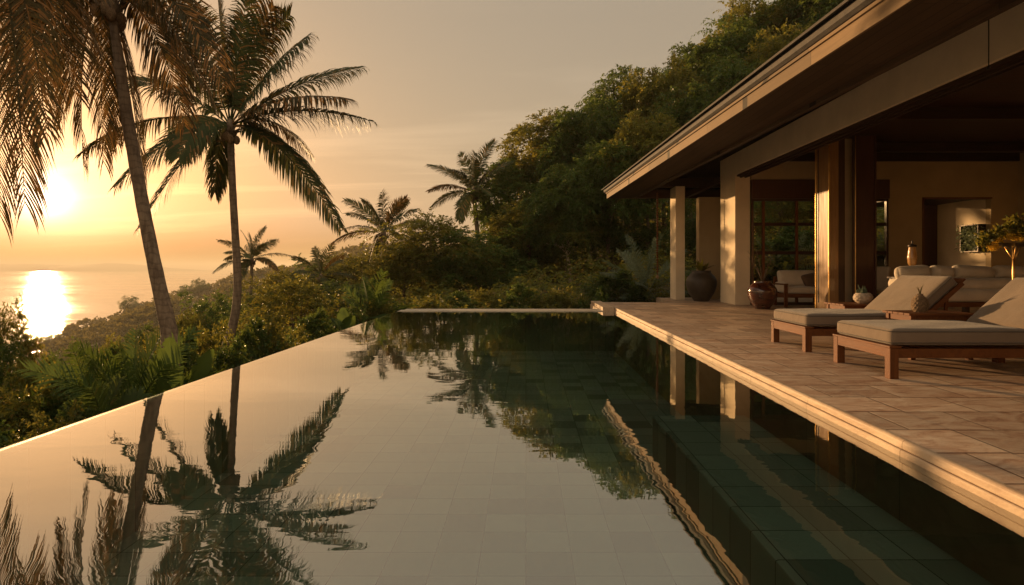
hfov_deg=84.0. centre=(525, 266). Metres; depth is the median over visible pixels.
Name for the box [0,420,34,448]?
bush
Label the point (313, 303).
round bush
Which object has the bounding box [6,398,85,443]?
bush
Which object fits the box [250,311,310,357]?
bush
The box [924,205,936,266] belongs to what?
door leaf
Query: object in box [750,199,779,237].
garden tree
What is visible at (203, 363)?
banana plant
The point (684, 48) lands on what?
jungle tree
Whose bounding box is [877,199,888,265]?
window
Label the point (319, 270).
coconut palm
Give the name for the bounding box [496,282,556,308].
bush
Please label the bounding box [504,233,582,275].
shade tree
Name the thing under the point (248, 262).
coconut palm
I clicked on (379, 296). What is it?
palm shrub
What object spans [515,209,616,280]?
thin stemmed tree
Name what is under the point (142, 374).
palm shrub
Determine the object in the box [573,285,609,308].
bush
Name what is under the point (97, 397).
palm shrub
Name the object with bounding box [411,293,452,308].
bush
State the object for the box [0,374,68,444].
bush
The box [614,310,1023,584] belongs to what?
coping ledge
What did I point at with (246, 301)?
hill tree
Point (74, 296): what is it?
sea
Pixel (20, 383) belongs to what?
bush
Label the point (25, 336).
edge tree
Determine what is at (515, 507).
pool basin
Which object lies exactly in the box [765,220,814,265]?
bush
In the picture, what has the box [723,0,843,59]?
jungle tree
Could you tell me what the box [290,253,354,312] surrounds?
hill tree
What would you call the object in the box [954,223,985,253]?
framed picture
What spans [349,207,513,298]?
round tree
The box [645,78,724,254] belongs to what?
jungle tree
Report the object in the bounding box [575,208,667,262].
shade tree
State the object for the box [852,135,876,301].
door panel
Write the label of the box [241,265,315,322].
hill tree
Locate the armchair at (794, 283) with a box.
[773,270,814,306]
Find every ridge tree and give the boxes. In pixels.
[31,332,65,348]
[116,295,138,308]
[177,285,190,296]
[188,277,210,296]
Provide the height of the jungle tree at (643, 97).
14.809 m
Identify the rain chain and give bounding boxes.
[656,192,658,278]
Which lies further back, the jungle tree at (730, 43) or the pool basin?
the jungle tree at (730, 43)
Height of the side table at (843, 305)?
0.550 m
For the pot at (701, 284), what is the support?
on the deck
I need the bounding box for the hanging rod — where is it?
[986,20,990,69]
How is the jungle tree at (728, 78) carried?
on the terrain
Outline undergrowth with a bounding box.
[247,201,883,354]
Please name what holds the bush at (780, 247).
on the terrain
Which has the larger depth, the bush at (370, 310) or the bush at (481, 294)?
the bush at (481, 294)
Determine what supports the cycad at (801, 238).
on the terrain
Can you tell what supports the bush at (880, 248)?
on the terrain
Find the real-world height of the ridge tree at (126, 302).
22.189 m
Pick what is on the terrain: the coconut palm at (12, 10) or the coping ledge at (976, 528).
the coconut palm at (12, 10)
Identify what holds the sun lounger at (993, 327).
on the deck
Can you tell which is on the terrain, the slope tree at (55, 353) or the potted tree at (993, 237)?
the slope tree at (55, 353)
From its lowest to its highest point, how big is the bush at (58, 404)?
2.834 m
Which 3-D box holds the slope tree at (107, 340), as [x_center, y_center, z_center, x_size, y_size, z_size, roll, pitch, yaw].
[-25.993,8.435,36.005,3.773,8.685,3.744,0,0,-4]
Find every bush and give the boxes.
[0,348,58,431]
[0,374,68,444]
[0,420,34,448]
[2,371,84,443]
[3,352,62,394]
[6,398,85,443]
[29,370,98,426]
[54,396,110,426]
[101,340,152,393]
[120,332,186,381]
[153,325,209,394]
[180,317,233,377]
[194,336,251,376]
[213,313,281,369]
[227,273,356,342]
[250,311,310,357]
[284,306,338,347]
[297,276,395,314]
[328,302,368,330]
[355,294,395,322]
[385,297,409,311]
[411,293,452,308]
[439,290,480,308]
[466,287,504,308]
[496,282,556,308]
[529,286,587,308]
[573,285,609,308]
[579,268,652,307]
[750,232,804,275]
[750,268,776,278]
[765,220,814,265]
[877,244,883,256]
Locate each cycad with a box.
[599,232,695,299]
[605,263,654,301]
[750,231,814,279]
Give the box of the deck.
[619,298,1023,457]
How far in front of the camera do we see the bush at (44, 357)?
11.90 m
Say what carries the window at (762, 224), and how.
in the villa
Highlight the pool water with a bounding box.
[0,311,909,491]
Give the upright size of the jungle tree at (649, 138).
11.090 m
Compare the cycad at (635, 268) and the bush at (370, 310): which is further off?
the cycad at (635, 268)
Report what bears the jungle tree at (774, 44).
on the terrain
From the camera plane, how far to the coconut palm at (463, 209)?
42.55 m
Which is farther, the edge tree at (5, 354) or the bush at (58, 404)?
the edge tree at (5, 354)
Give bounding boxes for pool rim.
[402,309,601,310]
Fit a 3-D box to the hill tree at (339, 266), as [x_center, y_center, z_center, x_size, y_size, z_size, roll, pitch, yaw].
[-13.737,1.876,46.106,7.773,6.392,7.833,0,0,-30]
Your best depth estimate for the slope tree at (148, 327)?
33.72 m
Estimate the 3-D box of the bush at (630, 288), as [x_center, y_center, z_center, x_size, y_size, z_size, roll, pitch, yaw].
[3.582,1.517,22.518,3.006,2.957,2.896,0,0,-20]
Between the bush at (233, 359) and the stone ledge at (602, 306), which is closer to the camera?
the bush at (233, 359)
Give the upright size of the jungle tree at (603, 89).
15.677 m
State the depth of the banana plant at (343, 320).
14.51 m
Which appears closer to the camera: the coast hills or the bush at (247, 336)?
the bush at (247, 336)
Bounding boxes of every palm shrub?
[5,342,148,438]
[14,325,223,420]
[46,374,151,430]
[330,268,419,326]
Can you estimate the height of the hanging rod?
1.110 m
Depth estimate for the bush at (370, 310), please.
17.71 m
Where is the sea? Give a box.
[0,269,255,371]
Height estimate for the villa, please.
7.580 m
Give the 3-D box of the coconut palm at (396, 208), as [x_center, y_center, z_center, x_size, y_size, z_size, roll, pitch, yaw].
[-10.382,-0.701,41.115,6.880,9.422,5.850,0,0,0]
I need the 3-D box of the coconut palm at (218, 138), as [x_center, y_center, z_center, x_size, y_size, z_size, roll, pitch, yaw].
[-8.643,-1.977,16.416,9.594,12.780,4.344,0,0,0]
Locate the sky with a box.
[0,0,778,268]
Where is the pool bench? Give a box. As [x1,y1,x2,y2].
[653,433,992,584]
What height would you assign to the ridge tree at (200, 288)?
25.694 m
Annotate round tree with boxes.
[348,237,444,298]
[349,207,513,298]
[418,223,540,291]
[461,215,549,289]
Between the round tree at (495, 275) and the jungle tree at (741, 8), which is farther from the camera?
the jungle tree at (741, 8)
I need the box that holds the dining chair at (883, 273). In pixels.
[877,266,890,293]
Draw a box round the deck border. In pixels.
[605,302,1023,491]
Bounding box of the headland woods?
[4,242,461,378]
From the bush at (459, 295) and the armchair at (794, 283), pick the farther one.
the bush at (459, 295)
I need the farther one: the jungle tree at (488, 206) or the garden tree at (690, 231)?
the jungle tree at (488, 206)
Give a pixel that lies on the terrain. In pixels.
(880, 261)
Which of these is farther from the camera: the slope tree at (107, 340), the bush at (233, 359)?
the slope tree at (107, 340)
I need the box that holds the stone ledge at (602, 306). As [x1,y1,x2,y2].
[590,301,613,310]
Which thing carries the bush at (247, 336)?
on the terrain
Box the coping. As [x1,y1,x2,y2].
[604,302,1023,507]
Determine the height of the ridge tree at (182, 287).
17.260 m
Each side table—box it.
[824,302,870,308]
[882,310,973,359]
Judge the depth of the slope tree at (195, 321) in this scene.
29.92 m
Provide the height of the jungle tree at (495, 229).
6.309 m
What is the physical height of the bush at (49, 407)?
2.973 m
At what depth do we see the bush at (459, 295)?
20.29 m
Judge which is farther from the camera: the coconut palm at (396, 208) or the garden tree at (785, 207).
the coconut palm at (396, 208)
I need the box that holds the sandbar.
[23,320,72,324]
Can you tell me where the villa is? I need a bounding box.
[602,0,1023,307]
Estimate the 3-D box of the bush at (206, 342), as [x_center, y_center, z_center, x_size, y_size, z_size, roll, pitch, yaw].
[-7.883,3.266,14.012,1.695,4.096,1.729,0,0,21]
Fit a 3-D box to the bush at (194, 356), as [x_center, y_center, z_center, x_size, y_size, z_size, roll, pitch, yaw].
[-6.902,2.949,11.500,1.151,3.583,1.195,0,0,41]
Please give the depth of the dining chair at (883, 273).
15.70 m
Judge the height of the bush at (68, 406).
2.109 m
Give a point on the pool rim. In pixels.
(502, 310)
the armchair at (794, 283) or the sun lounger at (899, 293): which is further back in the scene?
the armchair at (794, 283)
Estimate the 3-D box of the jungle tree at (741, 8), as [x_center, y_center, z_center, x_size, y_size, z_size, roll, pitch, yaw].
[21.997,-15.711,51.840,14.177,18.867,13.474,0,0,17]
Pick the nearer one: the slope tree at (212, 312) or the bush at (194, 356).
the bush at (194, 356)
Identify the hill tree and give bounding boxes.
[212,286,282,338]
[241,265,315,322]
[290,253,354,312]
[303,251,402,298]
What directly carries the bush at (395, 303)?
on the terrain
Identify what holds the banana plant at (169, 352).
on the terrain
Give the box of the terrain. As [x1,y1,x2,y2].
[41,200,883,357]
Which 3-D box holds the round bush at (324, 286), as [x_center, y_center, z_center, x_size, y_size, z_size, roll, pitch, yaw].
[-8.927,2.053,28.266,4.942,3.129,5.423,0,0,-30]
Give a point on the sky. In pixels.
(445, 79)
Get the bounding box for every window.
[751,199,814,304]
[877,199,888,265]
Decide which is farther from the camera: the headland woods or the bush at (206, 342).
the headland woods
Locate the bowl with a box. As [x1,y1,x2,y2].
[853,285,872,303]
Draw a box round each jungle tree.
[463,157,559,233]
[479,199,562,278]
[490,106,592,257]
[504,163,629,279]
[532,93,638,260]
[556,139,665,271]
[575,64,667,229]
[597,109,695,254]
[613,51,711,231]
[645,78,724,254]
[650,40,739,201]
[667,14,764,102]
[683,51,759,123]
[695,0,804,66]
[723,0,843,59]
[741,18,812,70]
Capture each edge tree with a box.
[0,290,47,384]
[0,337,28,416]
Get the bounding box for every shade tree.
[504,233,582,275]
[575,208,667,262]
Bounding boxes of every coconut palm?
[0,0,115,246]
[0,0,235,365]
[73,0,381,349]
[213,225,290,312]
[287,242,355,298]
[331,190,419,301]
[424,138,521,282]
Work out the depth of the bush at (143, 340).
13.20 m
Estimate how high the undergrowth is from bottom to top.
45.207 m
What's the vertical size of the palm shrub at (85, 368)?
1.555 m
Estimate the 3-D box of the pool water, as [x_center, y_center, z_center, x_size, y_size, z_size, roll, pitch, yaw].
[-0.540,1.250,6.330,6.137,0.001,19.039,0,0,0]
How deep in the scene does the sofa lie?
11.90 m
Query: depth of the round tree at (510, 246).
38.42 m
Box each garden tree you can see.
[652,199,695,262]
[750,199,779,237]
[750,201,814,232]
[792,201,883,220]
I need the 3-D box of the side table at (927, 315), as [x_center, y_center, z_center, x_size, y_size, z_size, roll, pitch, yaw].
[5.120,0.863,7.240,0.840,0.575,0.532,0,0,0]
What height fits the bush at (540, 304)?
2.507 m
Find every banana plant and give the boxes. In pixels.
[155,337,185,394]
[185,349,213,383]
[330,307,355,330]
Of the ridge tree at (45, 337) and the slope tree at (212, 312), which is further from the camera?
the ridge tree at (45, 337)
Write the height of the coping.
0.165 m
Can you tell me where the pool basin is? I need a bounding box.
[0,428,718,584]
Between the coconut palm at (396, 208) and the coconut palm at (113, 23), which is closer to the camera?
the coconut palm at (113, 23)
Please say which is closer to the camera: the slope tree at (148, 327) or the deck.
the deck
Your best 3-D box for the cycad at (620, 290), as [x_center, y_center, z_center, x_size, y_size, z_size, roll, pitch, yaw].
[3.792,0.849,22.590,2.604,1.983,2.261,0,0,36]
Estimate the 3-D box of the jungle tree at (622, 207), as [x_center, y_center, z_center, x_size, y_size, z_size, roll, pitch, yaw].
[5.176,-3.445,35.837,6.970,9.333,7.394,0,0,32]
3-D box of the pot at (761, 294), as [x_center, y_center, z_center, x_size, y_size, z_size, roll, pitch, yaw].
[6.440,0.315,15.500,0.765,1.669,0.765,0,0,0]
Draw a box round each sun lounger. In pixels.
[770,275,965,351]
[833,277,1023,378]
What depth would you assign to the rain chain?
19.98 m
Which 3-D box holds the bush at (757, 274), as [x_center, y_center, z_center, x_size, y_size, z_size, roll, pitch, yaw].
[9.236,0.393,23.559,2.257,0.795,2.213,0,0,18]
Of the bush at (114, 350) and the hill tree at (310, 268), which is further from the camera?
the hill tree at (310, 268)
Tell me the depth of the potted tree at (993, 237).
9.73 m
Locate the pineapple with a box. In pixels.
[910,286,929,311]
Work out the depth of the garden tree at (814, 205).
32.17 m
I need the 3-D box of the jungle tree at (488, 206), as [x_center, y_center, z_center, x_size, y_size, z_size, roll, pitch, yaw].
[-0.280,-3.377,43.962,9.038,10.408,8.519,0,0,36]
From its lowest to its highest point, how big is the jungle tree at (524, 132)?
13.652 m
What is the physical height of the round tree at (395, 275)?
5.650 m
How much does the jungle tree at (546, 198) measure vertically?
8.599 m
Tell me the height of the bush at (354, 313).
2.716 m
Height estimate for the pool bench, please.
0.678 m
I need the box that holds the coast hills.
[0,263,211,270]
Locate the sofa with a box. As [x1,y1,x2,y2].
[888,265,1023,312]
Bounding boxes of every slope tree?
[48,336,99,374]
[80,332,144,366]
[121,320,160,370]
[156,306,221,354]
[177,285,242,345]
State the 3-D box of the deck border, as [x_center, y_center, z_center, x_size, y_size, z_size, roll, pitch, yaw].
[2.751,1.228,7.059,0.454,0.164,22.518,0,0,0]
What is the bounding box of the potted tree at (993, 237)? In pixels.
[973,212,1023,278]
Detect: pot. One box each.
[686,258,716,301]
[747,250,777,308]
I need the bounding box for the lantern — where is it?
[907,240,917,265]

